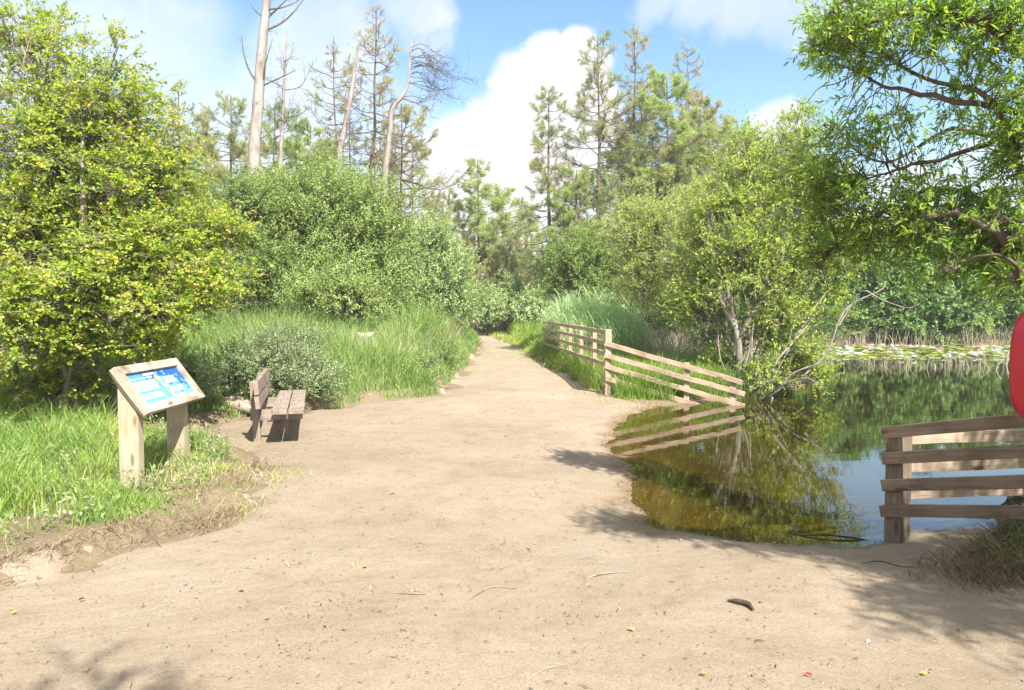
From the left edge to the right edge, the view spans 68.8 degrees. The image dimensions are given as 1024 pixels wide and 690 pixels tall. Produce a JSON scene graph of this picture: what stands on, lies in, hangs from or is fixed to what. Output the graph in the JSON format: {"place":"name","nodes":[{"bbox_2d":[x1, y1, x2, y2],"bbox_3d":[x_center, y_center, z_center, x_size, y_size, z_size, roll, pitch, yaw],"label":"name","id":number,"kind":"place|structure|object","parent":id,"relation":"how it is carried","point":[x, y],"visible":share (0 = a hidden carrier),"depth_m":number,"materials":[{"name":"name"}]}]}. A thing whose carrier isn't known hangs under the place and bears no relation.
{"place":"outdoors","nodes":[
{"label":"outdoors","id":0,"kind":"place"},
{"bbox_2d":[0,390,255,551],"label":"grass","id":1,"kind":"structure","parent":0,"point":[9,501],"depth_m":6.73,"materials":[{"name":"green plant"}]},
{"bbox_2d":[0,332,1023,689],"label":"sand path","id":2,"kind":"structure","parent":0,"point":[724,484],"depth_m":4.65,"materials":[{"name":"beige sand"}]},
{"bbox_2d":[470,586,516,598],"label":"twig","id":3,"kind":"object","parent":2,"relation":"on","point":[491,587],"visible":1,"depth_m":4.46,"materials":[{"name":"beige wood"}]},
{"bbox_2d":[1,369,1022,689],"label":"litter","id":4,"kind":"object","parent":2,"relation":"on","point":[477,567],"visible":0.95,"depth_m":4.47,"materials":[{"name":"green plant"}]},
{"bbox_2d":[7,390,1023,683],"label":"pebbles","id":5,"kind":"object","parent":2,"relation":"on","point":[529,550],"visible":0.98,"depth_m":5.02,"materials":[{"name":"grey stone"}]},
{"bbox_2d":[521,664,566,685],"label":"twig","id":6,"kind":"object","parent":2,"relation":"on","point":[542,670],"visible":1,"depth_m":3.38,"materials":[{"name":"beige wood"}]},
{"bbox_2d":[584,572,635,582],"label":"twig","id":7,"kind":"object","parent":2,"relation":"on","point":[608,573],"visible":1,"depth_m":4.76,"materials":[{"name":"beige wood"}]},
{"bbox_2d":[727,598,753,609],"bbox_3d":[1.290,1.441,4.190,0.046,0.033,0.169,-2,4,-40],"label":"stick","id":8,"kind":"object","parent":2,"relation":"on","point":[744,602],"visible":1,"depth_m":4.18,"materials":[{"name":"brown wood"}]},
{"bbox_2d":[595,400,987,550],"bbox_3d":[2.921,1.286,10.002,4.164,0.068,9.188,0,3,0],"label":"shore debris","id":9,"kind":"object","parent":2,"relation":"on","point":[709,530],"visible":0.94,"depth_m":6.43,"materials":[{"name":"brown plant"}]},
{"bbox_2d":[864,560,921,567],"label":"twig","id":10,"kind":"object","parent":2,"relation":"on","point":[889,563],"visible":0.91,"depth_m":5.00,"materials":[{"name":"wood"}]},
{"bbox_2d":[885,494,1023,601],"bbox_3d":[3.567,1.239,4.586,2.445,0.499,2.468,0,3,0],"label":"dry tussock","id":11,"kind":"object","parent":2,"relation":"on","point":[973,557],"visible":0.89,"depth_m":4.69,"materials":[{"name":"brown plant"}]},
{"bbox_2d":[993,496,1023,523],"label":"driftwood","id":12,"kind":"object","parent":2,"relation":"on","point":[1019,499],"visible":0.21,"depth_m":6.33,"materials":[{"name":"brown wood"}]},
{"bbox_2d":[0,309,1023,587],"bbox_3d":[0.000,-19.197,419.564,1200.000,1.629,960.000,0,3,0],"label":"ground","id":13,"kind":"structure","parent":0,"point":[852,447],"depth_m":6.97,"materials":[{"name":"soil"}]},
{"bbox_2d":[0,408,233,541],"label":"weeds","id":14,"kind":"object","parent":13,"relation":"on","point":[54,515],"visible":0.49,"depth_m":6.58,"materials":[{"name":"green plant"}]},
{"bbox_2d":[0,0,275,416],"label":"hawthorn bush","id":15,"kind":"object","parent":13,"relation":"on","point":[81,227],"visible":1,"depth_m":9.20,"materials":[{"name":"green plant"}]},
{"bbox_2d":[0,433,292,585],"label":"dry grass","id":16,"kind":"structure","parent":13,"relation":"on","point":[253,463],"depth_m":5.64,"materials":[{"name":"beige plant"}]},
{"bbox_2d":[109,358,204,489],"bbox_3d":[-3.244,0.858,6.941,0.334,1.402,1.180,0,3,0],"label":"information sign","id":17,"kind":"object","parent":13,"relation":"on","point":[171,388],"visible":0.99,"depth_m":6.63,"materials":[{"name":"beige wood"}]},
{"bbox_2d":[93,335,233,398],"bbox_3d":[-5.274,0.471,10.697,2.387,1.242,1.221,0,3,0],"label":"shrub","id":18,"kind":"object","parent":13,"relation":"on","point":[190,367],"visible":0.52,"depth_m":10.71,"materials":[{"name":"green plant"}]},
{"bbox_2d":[141,81,225,294],"bbox_3d":[-17.771,-7.212,39.609,4.287,13.598,4.661,2,4,37],"label":"pine tree","id":19,"kind":"object","parent":13,"relation":"on","point":[196,120],"visible":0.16,"depth_m":39.47,"materials":[{"name":"green plant"}]},
{"bbox_2d":[171,112,238,309],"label":"pine tree","id":20,"kind":"object","parent":13,"relation":"on","point":[215,152],"visible":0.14,"depth_m":44.56,"materials":[{"name":"green plant"}]},
{"bbox_2d":[183,89,277,313],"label":"pine tree","id":21,"kind":"object","parent":13,"relation":"on","point":[241,145],"visible":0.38,"depth_m":44.93,"materials":[{"name":"green plant"}]},
{"bbox_2d":[220,395,250,413],"bbox_3d":[-4.080,0.889,11.196,0.539,0.268,0.264,0,3,0],"label":"log","id":22,"kind":"object","parent":13,"relation":"on","point":[242,404],"visible":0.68,"depth_m":11.10,"materials":[{"name":"beige wood"}]},
{"bbox_2d":[21,310,457,396],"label":"meadow weeds","id":23,"kind":"object","parent":13,"relation":"on","point":[338,358],"visible":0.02,"depth_m":14.16,"materials":[{"name":"green plant"}]},
{"bbox_2d":[170,159,310,320],"bbox_3d":[-7.517,-2.121,20.163,3.018,5.731,5.151,-3,4,-44],"label":"willow bush","id":24,"kind":"object","parent":13,"relation":"on","point":[243,201],"visible":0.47,"depth_m":19.49,"materials":[{"name":"green plant"}]},
{"bbox_2d":[0,294,481,419],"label":"meadow grass","id":25,"kind":"structure","parent":13,"relation":"on","point":[378,373],"depth_m":15.09,"materials":[{"name":"green plant"}]},
{"bbox_2d":[215,100,317,289],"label":"pine tree","id":26,"kind":"object","parent":13,"relation":"on","point":[294,128],"visible":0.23,"depth_m":48.94,"materials":[{"name":"green plant"}]},
{"bbox_2d":[236,0,302,302],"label":"dead pine","id":27,"kind":"object","parent":13,"relation":"on","point":[254,145],"visible":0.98,"depth_m":31.36,"materials":[{"name":"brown wood"}]},
{"bbox_2d":[193,314,356,407],"bbox_3d":[-3.728,0.272,12.116,2.417,1.609,3.054,1,3,24],"label":"shrub","id":28,"kind":"object","parent":13,"relation":"on","point":[279,354],"visible":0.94,"depth_m":11.57,"materials":[{"name":"green plant"}]},
{"bbox_2d":[249,368,305,441],"bbox_3d":[-3.053,0.875,9.847,0.644,0.991,2.200,-1,3,-15],"label":"park bench","id":29,"kind":"object","parent":13,"relation":"on","point":[287,405],"visible":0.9,"depth_m":9.28,"materials":[{"name":"brown wood"}]},
{"bbox_2d":[246,32,316,172],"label":"dead pine","id":30,"kind":"object","parent":13,"relation":"on","point":[282,129],"visible":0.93,"depth_m":44.25,"materials":[{"name":"brown wood"}]},
{"bbox_2d":[266,117,351,194],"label":"pine tree","id":31,"kind":"object","parent":13,"relation":"on","point":[292,152],"visible":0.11,"depth_m":48.69,"materials":[{"name":"green plant"}]},
{"bbox_2d":[220,137,440,325],"bbox_3d":[-5.369,-2.878,21.959,6.793,7.112,5.939,0,3,0],"label":"willow bush","id":32,"kind":"object","parent":13,"relation":"on","point":[356,217],"visible":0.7,"depth_m":20.92,"materials":[{"name":"green plant"}]},
{"bbox_2d":[267,247,397,331],"bbox_3d":[-4.281,-0.761,18.177,3.058,3.238,2.580,0,3,0],"label":"willow bush","id":33,"kind":"object","parent":13,"relation":"on","point":[328,291],"visible":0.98,"depth_m":17.78,"materials":[{"name":"green plant"}]},
{"bbox_2d":[299,37,376,182],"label":"pine tree","id":34,"kind":"object","parent":13,"relation":"on","point":[334,96],"visible":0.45,"depth_m":44.15,"materials":[{"name":"green plant"}]},
{"bbox_2d":[310,40,370,180],"bbox_3d":[-8.794,-8.232,39.537,2.814,15.663,4.222,-1,3,-27],"label":"dead pine","id":35,"kind":"object","parent":13,"relation":"on","point":[342,137],"visible":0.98,"depth_m":39.33,"materials":[{"name":"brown wood"}]},
{"bbox_2d":[325,63,365,282],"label":"pine tree","id":36,"kind":"object","parent":13,"relation":"on","point":[350,157],"visible":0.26,"depth_m":46.29,"materials":[{"name":"green plant"}]},
{"bbox_2d":[355,332,374,345],"bbox_3d":[-3.109,0.288,15.630,0.612,1.118,0.608,2,4,37],"label":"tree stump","id":37,"kind":"object","parent":13,"relation":"on","point":[370,335],"visible":0.07,"depth_m":15.53,"materials":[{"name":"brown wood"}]},
{"bbox_2d":[267,317,468,377],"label":"seed heads","id":38,"kind":"object","parent":13,"relation":"on","point":[425,336],"visible":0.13,"depth_m":17.83,"materials":[{"name":"green plant"}]},
{"bbox_2d":[312,5,424,222],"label":"pine tree","id":39,"kind":"object","parent":13,"relation":"on","point":[386,81],"visible":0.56,"depth_m":41.18,"materials":[{"name":"green plant"}]},
{"bbox_2d":[357,95,398,252],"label":"pine tree","id":40,"kind":"object","parent":13,"relation":"on","point":[370,106],"visible":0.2,"depth_m":45.42,"materials":[{"name":"green plant"}]},
{"bbox_2d":[364,92,408,222],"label":"pine tree","id":41,"kind":"object","parent":13,"relation":"on","point":[384,140],"visible":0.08,"depth_m":50.47,"materials":[{"name":"green plant"}]},
{"bbox_2d":[381,132,415,278],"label":"pine tree","id":42,"kind":"object","parent":13,"relation":"on","point":[397,175],"visible":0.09,"depth_m":49.53,"materials":[{"name":"green plant"}]},
{"bbox_2d":[1,232,814,321],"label":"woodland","id":43,"kind":"object","parent":13,"relation":"on","point":[397,295],"depth_m":68.70,"materials":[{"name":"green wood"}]},
{"bbox_2d":[348,31,478,310],"bbox_3d":[-4.734,-7.981,37.072,6.471,15.468,5.280,-1,3,-20],"label":"dead pine","id":44,"kind":"object","parent":13,"relation":"on","point":[389,141],"visible":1,"depth_m":37.40,"materials":[{"name":"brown wood"}]},
{"bbox_2d":[374,328,470,385],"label":"shrub","id":45,"kind":"object","parent":13,"relation":"on","point":[446,351],"visible":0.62,"depth_m":15.15,"materials":[{"name":"green plant"}]},
{"bbox_2d":[397,130,453,260],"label":"pine tree","id":46,"kind":"object","parent":13,"relation":"on","point":[429,181],"visible":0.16,"depth_m":48.20,"materials":[{"name":"green plant"}]},
{"bbox_2d":[179,345,676,587],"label":"grass tufts","id":47,"kind":"object","parent":13,"relation":"on","point":[255,511],"visible":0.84,"depth_m":7.19,"materials":[{"name":"green plant"}]},
{"bbox_2d":[365,195,494,330],"bbox_3d":[-2.901,-2.557,26.834,4.770,5.938,4.158,0,3,0],"label":"willow bush","id":48,"kind":"object","parent":13,"relation":"on","point":[443,286],"visible":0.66,"depth_m":26.30,"materials":[{"name":"green plant"}]},
{"bbox_2d":[374,103,490,310],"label":"pine tree","id":49,"kind":"object","parent":13,"relation":"on","point":[427,153],"visible":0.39,"depth_m":42.33,"materials":[{"name":"green plant"}]},
{"bbox_2d":[420,188,487,283],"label":"pine tree","id":50,"kind":"object","parent":13,"relation":"on","point":[459,205],"visible":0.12,"depth_m":53.43,"materials":[{"name":"green plant"}]},
{"bbox_2d":[457,276,491,331],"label":"willow bush","id":51,"kind":"object","parent":13,"relation":"on","point":[482,298],"visible":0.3,"depth_m":32.65,"materials":[{"name":"green plant"}]},
{"bbox_2d":[441,157,520,331],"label":"pine tree","id":52,"kind":"object","parent":13,"relation":"on","point":[486,194],"visible":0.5,"depth_m":51.34,"materials":[{"name":"green plant"}]},
{"bbox_2d":[459,235,515,327],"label":"pine tree","id":53,"kind":"object","parent":13,"relation":"on","point":[483,250],"visible":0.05,"depth_m":52.62,"materials":[{"name":"green plant"}]},
{"bbox_2d":[470,278,513,335],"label":"path end bush","id":54,"kind":"object","parent":13,"relation":"on","point":[496,305],"visible":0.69,"depth_m":44.24,"materials":[{"name":"green plant"}]},
{"bbox_2d":[466,243,541,332],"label":"pine tree","id":55,"kind":"object","parent":13,"relation":"on","point":[497,252],"visible":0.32,"depth_m":49.06,"materials":[{"name":"green plant"}]},
{"bbox_2d":[472,183,540,327],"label":"pine tree","id":56,"kind":"object","parent":13,"relation":"on","point":[507,192],"visible":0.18,"depth_m":55.49,"materials":[{"name":"green plant"}]},
{"bbox_2d":[484,265,531,326],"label":"path end bush","id":57,"kind":"object","parent":13,"relation":"on","point":[510,291],"visible":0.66,"depth_m":46.19,"materials":[{"name":"green plant"}]},
{"bbox_2d":[508,282,556,324],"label":"path end bush","id":58,"kind":"object","parent":13,"relation":"on","point":[531,309],"visible":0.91,"depth_m":42.31,"materials":[{"name":"green plant"}]},
{"bbox_2d":[485,217,579,320],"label":"pine tree","id":59,"kind":"object","parent":13,"relation":"on","point":[530,241],"visible":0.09,"depth_m":58.78,"materials":[{"name":"green plant"}]},
{"bbox_2d":[497,84,591,305],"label":"pine tree","id":60,"kind":"object","parent":13,"relation":"on","point":[547,180],"visible":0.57,"depth_m":45.32,"materials":[{"name":"green plant"}]},
{"bbox_2d":[528,163,632,320],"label":"pine tree","id":61,"kind":"object","parent":13,"relation":"on","point":[568,194],"visible":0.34,"depth_m":43.20,"materials":[{"name":"green plant"}]},
{"bbox_2d":[523,214,650,306],"bbox_3d":[3.165,-2.275,28.183,5.014,5.237,3.946,-1,3,-22],"label":"willow bush","id":62,"kind":"object","parent":13,"relation":"on","point":[593,264],"visible":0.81,"depth_m":27.53,"materials":[{"name":"green plant"}]},
{"bbox_2d":[537,281,661,355],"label":"reeds","id":63,"kind":"object","parent":13,"relation":"on","point":[618,321],"visible":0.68,"depth_m":21.94,"materials":[{"name":"green plant"}]},
{"bbox_2d":[547,29,662,289],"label":"pine tree","id":64,"kind":"object","parent":13,"relation":"on","point":[600,126],"visible":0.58,"depth_m":44.91,"materials":[{"name":"green plant"}]},
{"bbox_2d":[567,148,662,306],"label":"pine tree","id":65,"kind":"object","parent":13,"relation":"on","point":[603,180],"visible":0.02,"depth_m":50.12,"materials":[{"name":"green plant"}]},
{"bbox_2d":[484,319,746,401],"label":"verge grass","id":66,"kind":"structure","parent":13,"relation":"on","point":[528,339],"depth_m":16.16,"materials":[{"name":"green plant"}]},
{"bbox_2d":[600,63,663,317],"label":"pine tree","id":67,"kind":"object","parent":13,"relation":"on","point":[639,107],"visible":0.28,"depth_m":48.04,"materials":[{"name":"green plant"}]},
{"bbox_2d":[606,26,669,310],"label":"pine tree","id":68,"kind":"object","parent":13,"relation":"on","point":[634,40],"visible":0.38,"depth_m":46.92,"materials":[{"name":"green plant"}]},
{"bbox_2d":[543,321,744,404],"bbox_3d":[1.645,0.461,19.147,2.289,1.988,11.721,-1,3,-16],"label":"wooden fence","id":69,"kind":"object","parent":13,"relation":"on","point":[609,345],"visible":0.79,"depth_m":14.33,"materials":[{"name":"brown wood"}]},
{"bbox_2d":[619,105,685,323],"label":"pine tree","id":70,"kind":"object","parent":13,"relation":"on","point":[656,132],"visible":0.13,"depth_m":47.61,"materials":[{"name":"green plant"}]},
{"bbox_2d":[621,185,690,330],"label":"pine tree","id":71,"kind":"object","parent":13,"relation":"on","point":[653,269],"visible":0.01,"depth_m":49.62,"materials":[{"name":"green plant"}]},
{"bbox_2d":[596,68,723,332],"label":"pine tree","id":72,"kind":"object","parent":13,"relation":"on","point":[662,106],"visible":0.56,"depth_m":44.81,"materials":[{"name":"green plant"}]},
{"bbox_2d":[546,338,798,398],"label":"bank grass","id":73,"kind":"structure","parent":13,"relation":"on","point":[750,394],"depth_m":15.38,"materials":[{"name":"green plant"}]},
{"bbox_2d":[647,104,713,326],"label":"pine tree","id":74,"kind":"object","parent":13,"relation":"on","point":[670,115],"visible":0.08,"depth_m":48.74,"materials":[{"name":"green plant"}]},
{"bbox_2d":[658,39,723,331],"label":"pine tree","id":75,"kind":"object","parent":13,"relation":"on","point":[698,94],"visible":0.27,"depth_m":48.94,"materials":[{"name":"green plant"}]},
{"bbox_2d":[636,325,746,360],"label":"dry reeds","id":76,"kind":"object","parent":13,"relation":"on","point":[668,345],"visible":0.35,"depth_m":19.68,"materials":[{"name":"green plant"}]},
{"bbox_2d":[645,95,748,317],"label":"pine tree","id":77,"kind":"object","parent":13,"relation":"on","point":[706,101],"visible":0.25,"depth_m":45.85,"materials":[{"name":"green plant"}]},
{"bbox_2d":[690,99,739,327],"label":"pine tree","id":78,"kind":"object","parent":13,"relation":"on","point":[716,109],"visible":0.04,"depth_m":48.77,"materials":[{"name":"green plant"}]},
{"bbox_2d":[681,112,782,332],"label":"pine tree","id":79,"kind":"object","parent":13,"relation":"on","point":[715,141],"visible":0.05,"depth_m":46.73,"materials":[{"name":"green plant"}]},
{"bbox_2d":[625,274,855,358],"bbox_3d":[6.578,-0.720,21.411,6.972,2.924,7.551,0,3,0],"label":"willow bush","id":80,"kind":"object","parent":13,"relation":"on","point":[828,321],"visible":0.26,"depth_m":21.06,"materials":[{"name":"green plant"}]},
{"bbox_2d":[725,135,803,307],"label":"pine tree","id":81,"kind":"object","parent":13,"relation":"on","point":[765,183],"depth_m":48.99,"materials":[{"name":"green plant"}]},
{"bbox_2d":[728,224,803,336],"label":"broadleaf tree","id":82,"kind":"object","parent":13,"relation":"on","point":[751,295],"visible":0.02,"depth_m":41.50,"materials":[{"name":"green plant"}]},
{"bbox_2d":[644,92,918,399],"bbox_3d":[5.371,-2.172,15.252,5.020,6.682,4.688,0,3,0],"label":"pond willow","id":83,"kind":"object","parent":13,"relation":"on","point":[730,211],"visible":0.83,"depth_m":15.37,"materials":[{"name":"green plant"}]},
{"bbox_2d":[751,243,882,340],"bbox_3d":[15.512,-2.781,38.568,6.378,6.401,5.548,0,3,0],"label":"broadleaf tree","id":84,"kind":"object","parent":13,"relation":"on","point":[847,284],"visible":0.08,"depth_m":37.13,"materials":[{"name":"green plant"}]},
{"bbox_2d":[824,298,878,341],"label":"bank bush","id":85,"kind":"object","parent":13,"relation":"on","point":[853,324],"visible":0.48,"depth_m":36.98,"materials":[{"name":"green plant"}]},
{"bbox_2d":[822,214,905,337],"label":"broadleaf tree","id":86,"kind":"object","parent":13,"relation":"on","point":[862,256],"depth_m":40.17,"materials":[{"name":"green plant"}]},
{"bbox_2d":[748,0,1023,314],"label":"overhanging tree","id":87,"kind":"object","parent":13,"relation":"on","point":[994,242],"visible":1,"depth_m":5.46,"materials":[{"name":"green plant"}]},
{"bbox_2d":[821,239,964,344],"bbox_3d":[18.921,-2.570,37.751,7.545,5.985,5.087,1,3,19],"label":"broadleaf tree","id":88,"kind":"object","parent":13,"relation":"on","point":[877,307],"visible":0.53,"depth_m":36.70,"materials":[{"name":"green plant"}]},
{"bbox_2d":[883,306,939,340],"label":"bank bush","id":89,"kind":"object","parent":13,"relation":"on","point":[899,312],"visible":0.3,"depth_m":36.97,"materials":[{"name":"green plant"}]},
{"bbox_2d":[884,202,965,277],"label":"broadleaf tree","id":90,"kind":"object","parent":13,"relation":"on","point":[935,248],"visible":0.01,"depth_m":41.16,"materials":[{"name":"green plant"}]},
{"bbox_2d":[879,414,1023,543],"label":"wooden fence","id":91,"kind":"object","parent":13,"relation":"on","point":[902,461],"visible":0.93,"depth_m":5.50,"materials":[{"name":"brown wood"}]},
{"bbox_2d":[894,245,1021,343],"bbox_3d":[22.142,-2.517,37.643,7.378,5.810,4.742,0,3,0],"label":"broadleaf tree","id":92,"kind":"object","parent":13,"relation":"on","point":[952,294],"visible":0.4,"depth_m":36.58,"materials":[{"name":"green plant"}]},
{"bbox_2d":[940,304,999,343],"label":"bank bush","id":93,"kind":"object","parent":13,"relation":"on","point":[972,323],"visible":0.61,"depth_m":37.01,"materials":[{"name":"green plant"}]},
{"bbox_2d":[942,226,1022,338],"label":"broadleaf tree","id":94,"kind":"object","parent":13,"relation":"on","point":[1001,292],"visible":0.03,"depth_m":39.51,"materials":[{"name":"green plant"}]},
{"bbox_2d":[972,238,1023,339],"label":"broadleaf tree","id":95,"kind":"object","parent":13,"relation":"on","point":[1007,307],"visible":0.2,"depth_m":38.78,"materials":[{"name":"green plant"}]},
{"bbox_2d":[1009,311,1023,418],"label":"lifebuoy housing","id":96,"kind":"object","parent":13,"relation":"on","point":[1016,374],"visible":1,"depth_m":4.15,"materials":[{"name":"red plastic"}]},
{"bbox_2d":[0,0,1023,308],"label":"sky","id":97,"kind":"structure","parent":0,"point":[513,47],"materials":[{"name":"blue"}]},
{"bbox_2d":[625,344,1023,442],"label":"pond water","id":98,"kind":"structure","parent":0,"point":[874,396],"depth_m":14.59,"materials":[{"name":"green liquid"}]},
{"bbox_2d":[590,176,723,352],"bbox_3d":[4.243,-1.869,20.259,4.157,5.293,3.450,0,3,0],"label":"grey willow","id":99,"kind":"object","parent":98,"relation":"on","point":[631,234],"visible":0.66,"depth_m":20.02,"materials":[{"name":"green plant"}]},
{"bbox_2d":[795,534,872,541],"bbox_3d":[2.523,1.506,5.862,0.569,0.044,0.028,1,3,14],"label":"stick","id":100,"kind":"object","parent":98,"relation":"in","point":[835,536],"visible":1,"depth_m":5.85,"materials":[{"name":"brown wood"}]},
{"bbox_2d":[657,324,1012,369],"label":"reed stems","id":101,"kind":"object","parent":98,"relation":"in","point":[968,340],"visible":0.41,"depth_m":35.47,"materials":[{"name":"plant"}]},
{"bbox_2d":[706,345,1009,360],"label":"lily pads","id":102,"kind":"object","parent":98,"relation":"on","point":[936,352],"visible":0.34,"depth_m":29.67,"materials":[{"name":"green plant"}]}
]}

